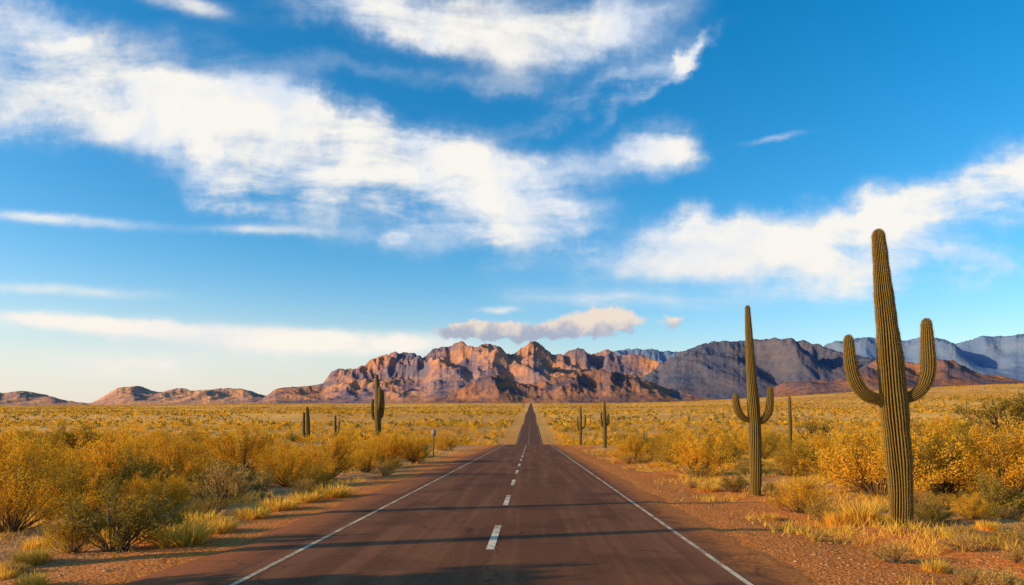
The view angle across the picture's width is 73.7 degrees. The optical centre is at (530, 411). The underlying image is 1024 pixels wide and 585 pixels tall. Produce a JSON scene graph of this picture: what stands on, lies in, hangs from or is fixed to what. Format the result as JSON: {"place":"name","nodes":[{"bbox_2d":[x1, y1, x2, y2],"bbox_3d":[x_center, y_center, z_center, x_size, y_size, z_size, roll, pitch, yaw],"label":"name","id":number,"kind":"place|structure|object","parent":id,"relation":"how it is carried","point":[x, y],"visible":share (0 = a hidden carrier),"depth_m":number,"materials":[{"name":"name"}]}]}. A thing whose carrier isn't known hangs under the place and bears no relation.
{"place":"outdoors","nodes":[
{"label":"outdoors","id":0,"kind":"place"},
{"bbox_2d":[0,386,264,404],"bbox_3d":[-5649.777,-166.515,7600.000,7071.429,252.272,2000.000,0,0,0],"label":"hills","id":1,"kind":"structure","parent":0,"point":[135,395],"depth_m":7263.07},
{"bbox_2d":[254,341,660,403],"bbox_3d":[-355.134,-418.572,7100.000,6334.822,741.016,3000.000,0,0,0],"label":"mountain range","id":2,"kind":"structure","parent":0,"point":[432,374],"depth_m":7008.30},
{"bbox_2d":[125,403,818,584],"bbox_3d":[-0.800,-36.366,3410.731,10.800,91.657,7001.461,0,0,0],"label":"road","id":3,"kind":"structure","parent":0,"point":[529,507],"depth_m":13.23,"materials":[{"name":"asphalt"}]},
{"bbox_2d":[0,464,1008,584],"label":"pebbles","id":4,"kind":"object","parent":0,"point":[106,570],"visible":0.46,"depth_m":13.10,"materials":[{"name":"stone"}]},
{"bbox_2d":[0,384,1023,584],"bbox_3d":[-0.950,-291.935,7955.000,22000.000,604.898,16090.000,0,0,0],"label":"ground","id":5,"kind":"structure","parent":0,"point":[72,572],"depth_m":21.48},
{"bbox_2d":[0,567,24,579],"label":"grass clump","id":6,"kind":"object","parent":5,"relation":"on","point":[4,575],"visible":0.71,"depth_m":10.41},
{"bbox_2d":[1,562,34,574],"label":"dry bush","id":7,"kind":"object","parent":5,"relation":"on","point":[16,567],"visible":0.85,"depth_m":10.64,"materials":[{"name":"beige plant"}]},
{"bbox_2d":[4,569,59,584],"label":"grass clump","id":8,"kind":"object","parent":5,"relation":"on","point":[38,580],"visible":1,"depth_m":9.45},
{"bbox_2d":[7,544,61,565],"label":"grass clump","id":9,"kind":"object","parent":5,"relation":"on","point":[30,558],"visible":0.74,"depth_m":11.32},
{"bbox_2d":[12,534,62,548],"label":"grass clump","id":10,"kind":"object","parent":5,"relation":"on","point":[28,544],"visible":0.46,"depth_m":13.18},
{"bbox_2d":[0,424,83,505],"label":"golden shrub","id":11,"kind":"object","parent":5,"relation":"on","point":[6,456],"visible":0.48,"depth_m":18.90,"materials":[{"name":"yellow plant"}]},
{"bbox_2d":[0,447,92,532],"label":"golden shrub","id":12,"kind":"object","parent":5,"relation":"on","point":[11,497],"visible":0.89,"depth_m":15.25,"materials":[{"name":"yellow plant"}]},
{"bbox_2d":[1,417,96,500],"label":"golden shrub","id":13,"kind":"object","parent":5,"relation":"on","point":[45,453],"visible":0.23,"depth_m":22.23,"materials":[{"name":"yellow plant"}]},
{"bbox_2d":[25,511,106,553],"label":"olive shrub","id":14,"kind":"object","parent":5,"relation":"on","point":[63,534],"visible":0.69,"depth_m":12.27,"materials":[{"name":"green plant"}]},
{"bbox_2d":[33,418,101,451],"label":"olive shrub","id":15,"kind":"object","parent":5,"relation":"on","point":[56,436],"visible":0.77,"depth_m":53.88,"materials":[{"name":"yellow plant"}]},
{"bbox_2d":[27,455,107,501],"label":"olive shrub","id":16,"kind":"object","parent":5,"relation":"on","point":[55,468],"visible":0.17,"depth_m":21.37,"materials":[{"name":"green plant"}]},
{"bbox_2d":[28,449,124,517],"bbox_3d":[-12.335,1.999,18.603,2.287,1.945,3.243,0,0,-36],"label":"golden shrub","id":17,"kind":"object","parent":5,"relation":"on","point":[93,478],"visible":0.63,"depth_m":18.42,"materials":[{"name":"yellow plant"}]},
{"bbox_2d":[80,428,111,449],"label":"olive shrub","id":18,"kind":"object","parent":5,"relation":"on","point":[92,434],"visible":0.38,"depth_m":54.86,"materials":[{"name":"green plant"}]},
{"bbox_2d":[56,421,171,487],"bbox_3d":[-16.006,1.743,25.531,5.097,2.781,3.418,0,0,27],"label":"golden shrub","id":19,"kind":"object","parent":5,"relation":"on","point":[107,452],"visible":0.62,"depth_m":25.00,"materials":[{"name":"yellow plant"}]},
{"bbox_2d":[48,476,192,552],"bbox_3d":[-7.592,1.922,12.542,2.115,1.487,1.627,0,0,14],"label":"green shrub","id":20,"kind":"object","parent":5,"relation":"on","point":[133,516],"visible":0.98,"depth_m":12.46,"materials":[{"name":"green plant"}]},
{"bbox_2d":[95,488,151,514],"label":"golden shrub","id":21,"kind":"object","parent":5,"relation":"on","point":[135,496],"visible":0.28,"depth_m":17.81,"materials":[{"name":"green plant"}]},
{"bbox_2d":[116,471,159,500],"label":"golden shrub","id":22,"kind":"object","parent":5,"relation":"on","point":[139,484],"visible":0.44,"depth_m":21.23,"materials":[{"name":"yellow plant"}]},
{"bbox_2d":[110,462,165,496],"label":"green shrub","id":23,"kind":"object","parent":5,"relation":"on","point":[123,475],"visible":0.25,"depth_m":22.64,"materials":[{"name":"green plant"}]},
{"bbox_2d":[101,443,180,493],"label":"green shrub","id":24,"kind":"object","parent":5,"relation":"on","point":[133,468],"visible":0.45,"depth_m":23.62,"materials":[{"name":"green plant"}]},
{"bbox_2d":[124,432,178,474],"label":"golden shrub","id":25,"kind":"object","parent":5,"relation":"on","point":[152,445],"visible":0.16,"depth_m":31.01,"materials":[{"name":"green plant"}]},
{"bbox_2d":[119,427,187,453],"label":"golden shrub","id":26,"kind":"object","parent":5,"relation":"on","point":[160,433],"visible":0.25,"depth_m":47.41,"materials":[{"name":"yellow plant"}]},
{"bbox_2d":[134,464,194,509],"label":"golden shrub","id":27,"kind":"object","parent":5,"relation":"on","point":[180,496],"visible":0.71,"depth_m":19.00,"materials":[{"name":"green plant"}]},
{"bbox_2d":[148,498,198,527],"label":"green shrub","id":28,"kind":"object","parent":5,"relation":"on","point":[181,509],"visible":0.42,"depth_m":16.29,"materials":[{"name":"green plant"}]},
{"bbox_2d":[132,430,225,484],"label":"golden shrub","id":29,"kind":"object","parent":5,"relation":"on","point":[180,456],"visible":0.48,"depth_m":29.13,"materials":[{"name":"yellow plant"}]},
{"bbox_2d":[136,515,234,548],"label":"grass clump","id":30,"kind":"object","parent":5,"relation":"on","point":[193,534],"visible":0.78,"depth_m":12.88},
{"bbox_2d":[174,508,231,527],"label":"grass clump","id":31,"kind":"object","parent":5,"relation":"on","point":[199,517],"visible":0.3,"depth_m":16.00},
{"bbox_2d":[168,452,245,491],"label":"golden shrub","id":32,"kind":"object","parent":5,"relation":"on","point":[204,473],"visible":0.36,"depth_m":25.14,"materials":[{"name":"yellow plant"}]},
{"bbox_2d":[185,488,235,515],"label":"twiggy bush","id":33,"kind":"object","parent":5,"relation":"on","point":[209,503],"visible":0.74,"depth_m":18.05,"materials":[{"name":"brown plant"}]},
{"bbox_2d":[194,514,248,534],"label":"grass clump","id":34,"kind":"object","parent":5,"relation":"on","point":[231,527],"visible":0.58,"depth_m":14.61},
{"bbox_2d":[185,457,265,504],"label":"dry bush","id":35,"kind":"object","parent":5,"relation":"on","point":[236,481],"visible":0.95,"depth_m":21.23,"materials":[{"name":"beige plant"}]},
{"bbox_2d":[197,457,256,486],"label":"green shrub","id":36,"kind":"object","parent":5,"relation":"on","point":[236,470],"visible":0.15,"depth_m":26.73,"materials":[{"name":"green plant"}]},
{"bbox_2d":[197,421,281,470],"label":"golden shrub","id":37,"kind":"object","parent":5,"relation":"on","point":[236,454],"visible":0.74,"depth_m":35.78,"materials":[{"name":"yellow plant"}]},
{"bbox_2d":[228,503,274,519],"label":"grass clump","id":38,"kind":"object","parent":5,"relation":"on","point":[252,514],"visible":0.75,"depth_m":16.82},
{"bbox_2d":[244,464,277,491],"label":"twiggy bush","id":39,"kind":"object","parent":5,"relation":"on","point":[263,488],"visible":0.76,"depth_m":24.71,"materials":[{"name":"brown plant"}]},
{"bbox_2d":[245,496,305,511],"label":"grass clump","id":40,"kind":"object","parent":5,"relation":"on","point":[283,504],"visible":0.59,"depth_m":18.70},
{"bbox_2d":[247,438,306,473],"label":"golden shrub","id":41,"kind":"object","parent":5,"relation":"on","point":[279,447],"visible":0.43,"depth_m":34.53,"materials":[{"name":"yellow plant"}]},
{"bbox_2d":[249,445,331,486],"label":"golden shrub","id":42,"kind":"object","parent":5,"relation":"on","point":[285,473],"visible":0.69,"depth_m":27.48,"materials":[{"name":"yellow plant"}]},
{"bbox_2d":[285,475,319,493],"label":"twiggy bush","id":43,"kind":"object","parent":5,"relation":"on","point":[303,488],"visible":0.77,"depth_m":24.42,"materials":[{"name":"brown plant"}]},
{"bbox_2d":[285,489,326,503],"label":"grass clump","id":44,"kind":"object","parent":5,"relation":"on","point":[311,497],"visible":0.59,"depth_m":20.78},
{"bbox_2d":[302,407,309,443],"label":"saguaro cactus","id":45,"kind":"object","parent":5,"relation":"on","point":[304,433],"visible":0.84,"depth_m":79.85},
{"bbox_2d":[292,462,337,486],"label":"olive shrub","id":46,"kind":"object","parent":5,"relation":"on","point":[319,475],"visible":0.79,"depth_m":26.79,"materials":[{"name":"green plant"}]},
{"bbox_2d":[278,419,368,478],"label":"golden shrub","id":47,"kind":"object","parent":5,"relation":"on","point":[335,454],"visible":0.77,"depth_m":31.37,"materials":[{"name":"yellow plant"}]},
{"bbox_2d":[300,484,358,497],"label":"grass clump","id":48,"kind":"object","parent":5,"relation":"on","point":[337,491],"visible":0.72,"depth_m":22.23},
{"bbox_2d":[347,440,381,471],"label":"golden shrub","id":49,"kind":"object","parent":5,"relation":"on","point":[373,458],"visible":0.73,"depth_m":36.03,"materials":[{"name":"yellow plant"}]},
{"bbox_2d":[347,436,394,465],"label":"golden shrub","id":50,"kind":"object","parent":5,"relation":"on","point":[372,445],"visible":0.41,"depth_m":41.32,"materials":[{"name":"yellow plant"}]},
{"bbox_2d":[370,374,384,445],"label":"saguaro cactus","id":51,"kind":"object","parent":5,"relation":"on","point":[379,405],"visible":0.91,"depth_m":56.82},
{"bbox_2d":[371,460,398,475],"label":"dry bush","id":52,"kind":"object","parent":5,"relation":"on","point":[383,470],"visible":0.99,"depth_m":33.49,"materials":[{"name":"beige plant"}]},
{"bbox_2d":[363,428,422,463],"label":"golden shrub","id":53,"kind":"object","parent":5,"relation":"on","point":[392,443],"visible":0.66,"depth_m":45.53,"materials":[{"name":"yellow plant"}]},
{"bbox_2d":[396,431,434,463],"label":"golden shrub","id":54,"kind":"object","parent":5,"relation":"on","point":[414,450],"visible":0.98,"depth_m":45.58,"materials":[{"name":"yellow plant"}]},
{"bbox_2d":[431,433,456,450],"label":"golden shrub","id":55,"kind":"object","parent":5,"relation":"on","point":[446,442],"visible":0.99,"depth_m":75.75,"materials":[{"name":"yellow plant"}]},
{"bbox_2d":[0,420,1022,446],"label":"scrub","id":56,"kind":"object","parent":5,"relation":"on","point":[462,440],"visible":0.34,"depth_m":265.10,"materials":[{"name":"yellow plant"}]},
{"bbox_2d":[0,383,1022,408],"bbox_3d":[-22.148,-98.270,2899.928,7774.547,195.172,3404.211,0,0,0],"label":"scrub","id":57,"kind":"object","parent":5,"relation":"on","point":[322,404],"visible":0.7,"depth_m":2408.03,"materials":[{"name":"yellow plant"}]},
{"bbox_2d":[0,392,1023,426],"bbox_3d":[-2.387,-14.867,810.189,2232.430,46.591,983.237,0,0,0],"label":"scrub","id":58,"kind":"object","parent":5,"relation":"on","point":[311,411],"visible":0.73,"depth_m":527.44,"materials":[{"name":"yellow plant"}]},
{"bbox_2d":[0,438,1023,584],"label":"grass","id":59,"kind":"structure","parent":5,"relation":"on","point":[894,527],"depth_m":17.15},
{"bbox_2d":[576,406,585,444],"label":"saguaro cactus","id":60,"kind":"object","parent":5,"relation":"on","point":[579,426],"visible":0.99,"depth_m":107.85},
{"bbox_2d":[600,400,609,447],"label":"saguaro cactus","id":61,"kind":"object","parent":5,"relation":"on","point":[604,424],"visible":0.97,"depth_m":89.85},
{"bbox_2d":[607,431,655,462],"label":"golden shrub","id":62,"kind":"object","parent":5,"relation":"on","point":[630,444],"visible":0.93,"depth_m":49.40,"materials":[{"name":"yellow plant"}]},
{"bbox_2d":[653,433,688,466],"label":"olive shrub","id":63,"kind":"object","parent":5,"relation":"on","point":[667,452],"visible":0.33,"depth_m":42.62,"materials":[{"name":"yellow plant"}]},
{"bbox_2d":[650,428,743,477],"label":"golden shrub","id":64,"kind":"object","parent":5,"relation":"on","point":[693,455],"visible":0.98,"depth_m":33.20,"materials":[{"name":"yellow plant"}]},
{"bbox_2d":[693,482,725,492],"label":"grass clump","id":65,"kind":"object","parent":5,"relation":"on","point":[704,488],"visible":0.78,"depth_m":25.28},
{"bbox_2d":[710,439,748,467],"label":"olive shrub","id":66,"kind":"object","parent":5,"relation":"on","point":[735,449],"visible":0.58,"depth_m":39.96,"materials":[{"name":"yellow plant"}]},
{"bbox_2d":[719,472,747,492],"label":"green shrub","id":67,"kind":"object","parent":5,"relation":"on","point":[740,482],"visible":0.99,"depth_m":24.62,"materials":[{"name":"green plant"}]},
{"bbox_2d":[725,427,747,453],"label":"olive shrub","id":68,"kind":"object","parent":5,"relation":"on","point":[735,438],"visible":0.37,"depth_m":54.80,"materials":[{"name":"yellow plant"}]},
{"bbox_2d":[732,305,773,495],"bbox_3d":[7.735,-0.323,23.816,1.503,6.807,0.531,0,0,0],"label":"saguaro cactus","id":69,"kind":"object","parent":5,"relation":"on","point":[754,420],"visible":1,"depth_m":23.69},
{"bbox_2d":[737,432,780,458],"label":"olive shrub","id":70,"kind":"object","parent":5,"relation":"on","point":[765,452],"visible":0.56,"depth_m":47.26,"materials":[{"name":"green plant"}]},
{"bbox_2d":[733,427,784,452],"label":"golden shrub","id":71,"kind":"object","parent":5,"relation":"on","point":[740,445],"visible":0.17,"depth_m":51.01,"materials":[{"name":"yellow plant"}]},
{"bbox_2d":[788,396,791,444],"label":"saguaro cactus","id":72,"kind":"object","parent":5,"relation":"on","point":[789,422],"visible":0.89,"depth_m":84.81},
{"bbox_2d":[762,432,820,476],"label":"olive shrub","id":73,"kind":"object","parent":5,"relation":"on","point":[786,458],"visible":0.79,"depth_m":32.47,"materials":[{"name":"yellow plant"}]},
{"bbox_2d":[760,467,832,512],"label":"golden shrub","id":74,"kind":"object","parent":5,"relation":"on","point":[808,489],"visible":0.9,"depth_m":18.34,"materials":[{"name":"yellow plant"}]},
{"bbox_2d":[789,444,831,476],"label":"olive shrub","id":75,"kind":"object","parent":5,"relation":"on","point":[810,459],"visible":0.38,"depth_m":31.59,"materials":[{"name":"yellow plant"}]},
{"bbox_2d":[793,410,834,441],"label":"shrub","id":76,"kind":"object","parent":5,"relation":"on","point":[811,430],"visible":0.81,"depth_m":74.69,"materials":[{"name":"yellow plant"}]},
{"bbox_2d":[802,488,835,521],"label":"twiggy bush","id":77,"kind":"object","parent":5,"relation":"on","point":[815,514],"visible":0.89,"depth_m":16.79,"materials":[{"name":"brown plant"}]},
{"bbox_2d":[807,528,831,540],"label":"dry bush","id":78,"kind":"object","parent":5,"relation":"on","point":[815,534],"visible":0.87,"depth_m":13.81,"materials":[{"name":"beige plant"}]},
{"bbox_2d":[787,426,856,464],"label":"golden shrub","id":79,"kind":"object","parent":5,"relation":"on","point":[818,445],"visible":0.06,"depth_m":34.14,"materials":[{"name":"yellow plant"}]},
{"bbox_2d":[818,508,856,526],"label":"grass clump","id":80,"kind":"object","parent":5,"relation":"on","point":[829,520],"visible":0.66,"depth_m":16.11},
{"bbox_2d":[796,415,886,488],"bbox_3d":[12.060,1.610,25.531,4.134,2.928,3.226,0,0,-12],"label":"golden shrub","id":81,"kind":"object","parent":5,"relation":"on","point":[844,443],"visible":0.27,"depth_m":25.29,"materials":[{"name":"yellow plant"}]},
{"bbox_2d":[831,499,886,525],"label":"grass clump","id":82,"kind":"object","parent":5,"relation":"on","point":[863,515],"visible":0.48,"depth_m":16.04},
{"bbox_2d":[842,227,937,527],"bbox_3d":[8.182,-0.707,15.676,2.127,7.030,0.700,0,0,0],"label":"saguaro cactus","id":83,"kind":"object","parent":5,"relation":"on","point":[893,398],"visible":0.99,"depth_m":15.50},
{"bbox_2d":[808,411,975,500],"bbox_3d":[11.352,1.393,22.459,3.441,3.223,5.810,0,0,-33],"label":"golden shrub","id":84,"kind":"object","parent":5,"relation":"on","point":[850,471],"visible":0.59,"depth_m":22.14,"materials":[{"name":"yellow plant"}]},
{"bbox_2d":[866,538,917,563],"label":"dry bush","id":85,"kind":"object","parent":5,"relation":"on","point":[902,549],"visible":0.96,"depth_m":11.46,"materials":[{"name":"beige plant"}]},
{"bbox_2d":[913,488,940,507],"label":"dry bush","id":86,"kind":"object","parent":5,"relation":"on","point":[917,497],"visible":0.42,"depth_m":18.80,"materials":[{"name":"beige plant"}]},
{"bbox_2d":[914,556,953,572],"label":"grass clump","id":87,"kind":"object","parent":5,"relation":"on","point":[936,567],"visible":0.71,"depth_m":10.75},
{"bbox_2d":[914,495,959,524],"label":"green shrub","id":88,"kind":"object","parent":5,"relation":"on","point":[931,517],"visible":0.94,"depth_m":16.43,"materials":[{"name":"green plant"}]},
{"bbox_2d":[917,410,971,444],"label":"golden shrub","id":89,"kind":"object","parent":5,"relation":"on","point":[945,422],"visible":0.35,"depth_m":44.24,"materials":[{"name":"yellow plant"}]},
{"bbox_2d":[912,418,1004,493],"bbox_3d":[13.758,1.533,22.855,4.013,2.616,3.566,0,0,-8],"label":"olive shrub","id":90,"kind":"object","parent":5,"relation":"on","point":[932,455],"visible":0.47,"depth_m":22.60,"materials":[{"name":"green plant"}]},
{"bbox_2d":[916,408,1006,463],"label":"olive shrub","id":91,"kind":"object","parent":5,"relation":"on","point":[956,429],"visible":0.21,"depth_m":28.69,"materials":[{"name":"yellow plant"}]},
{"bbox_2d":[934,531,990,551],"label":"dry bush","id":92,"kind":"object","parent":5,"relation":"on","point":[966,543],"visible":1,"depth_m":12.40,"materials":[{"name":"beige plant"}]},
{"bbox_2d":[942,522,988,539],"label":"dry bush","id":93,"kind":"object","parent":5,"relation":"on","point":[964,528],"visible":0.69,"depth_m":13.57,"materials":[{"name":"beige plant"}]},
{"bbox_2d":[942,564,991,584],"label":"dry bush","id":94,"kind":"object","parent":5,"relation":"on","point":[962,573],"visible":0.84,"depth_m":9.64,"materials":[{"name":"beige plant"}]},
{"bbox_2d":[925,415,1023,497],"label":"golden shrub","id":95,"kind":"object","parent":5,"relation":"on","point":[1016,476],"visible":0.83,"depth_m":21.04,"materials":[{"name":"yellow plant"}]},
{"bbox_2d":[947,492,1001,519],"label":"golden shrub","id":96,"kind":"object","parent":5,"relation":"on","point":[970,511],"visible":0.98,"depth_m":16.95,"materials":[{"name":"yellow plant"}]},
{"bbox_2d":[937,464,1023,517],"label":"green shrub","id":97,"kind":"object","parent":5,"relation":"on","point":[993,493],"visible":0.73,"depth_m":18.36,"materials":[{"name":"green plant"}]},
{"bbox_2d":[950,387,1023,437],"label":"desert tree","id":98,"kind":"object","parent":5,"relation":"on","point":[1013,408],"visible":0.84,"depth_m":46.28,"materials":[{"name":"green plant"}]},
{"bbox_2d":[968,519,1007,530],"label":"grass clump","id":99,"kind":"object","parent":5,"relation":"on","point":[982,525],"visible":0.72,"depth_m":15.34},
{"bbox_2d":[965,565,1023,584],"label":"dry bush","id":100,"kind":"object","parent":5,"relation":"on","point":[990,577],"visible":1,"depth_m":9.20,"materials":[{"name":"beige plant"}]},
{"bbox_2d":[983,421,1023,489],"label":"olive shrub","id":101,"kind":"object","parent":5,"relation":"on","point":[1011,435],"visible":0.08,"depth_m":23.69,"materials":[{"name":"yellow plant"}]},
{"bbox_2d":[991,514,1023,549],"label":"twiggy bush","id":102,"kind":"object","parent":5,"relation":"on","point":[1017,537],"visible":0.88,"depth_m":12.57,"materials":[{"name":"beige plant"}]},
{"bbox_2d":[991,506,1023,519],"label":"dry bush","id":103,"kind":"object","parent":5,"relation":"on","point":[1007,513],"visible":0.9,"depth_m":16.98,"materials":[{"name":"beige plant"}]},
{"bbox_2d":[997,542,1023,564],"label":"dry bush","id":104,"kind":"object","parent":5,"relation":"on","point":[1019,552],"visible":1,"depth_m":11.31,"materials":[{"name":"beige plant"}]},
{"bbox_2d":[0,0,1023,402],"label":"sky","id":105,"kind":"structure","parent":0,"point":[262,197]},
{"bbox_2d":[427,368,714,402],"bbox_3d":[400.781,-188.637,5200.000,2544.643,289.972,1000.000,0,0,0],"label":"hills","id":106,"kind":"structure","parent":0,"point":[596,386],"depth_m":5062.58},
{"bbox_2d":[613,348,681,362],"bbox_3d":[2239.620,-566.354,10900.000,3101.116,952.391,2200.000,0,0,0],"label":"mountain range","id":107,"kind":"structure","parent":0,"point":[660,356],"depth_m":11051.54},
{"bbox_2d":[641,337,911,399],"bbox_3d":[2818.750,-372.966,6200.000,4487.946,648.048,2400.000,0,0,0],"label":"mountain range","id":108,"kind":"structure","parent":0,"point":[715,370],"depth_m":5689.71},
{"bbox_2d":[773,359,1023,396],"bbox_3d":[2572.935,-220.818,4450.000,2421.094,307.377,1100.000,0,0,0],"label":"hills","id":109,"kind":"structure","parent":0,"point":[950,373],"depth_m":4218.84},
{"bbox_2d":[823,334,1023,380],"bbox_3d":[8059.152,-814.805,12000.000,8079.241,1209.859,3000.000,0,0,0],"label":"mountain range","id":110,"kind":"structure","parent":0,"point":[995,355],"depth_m":11814.32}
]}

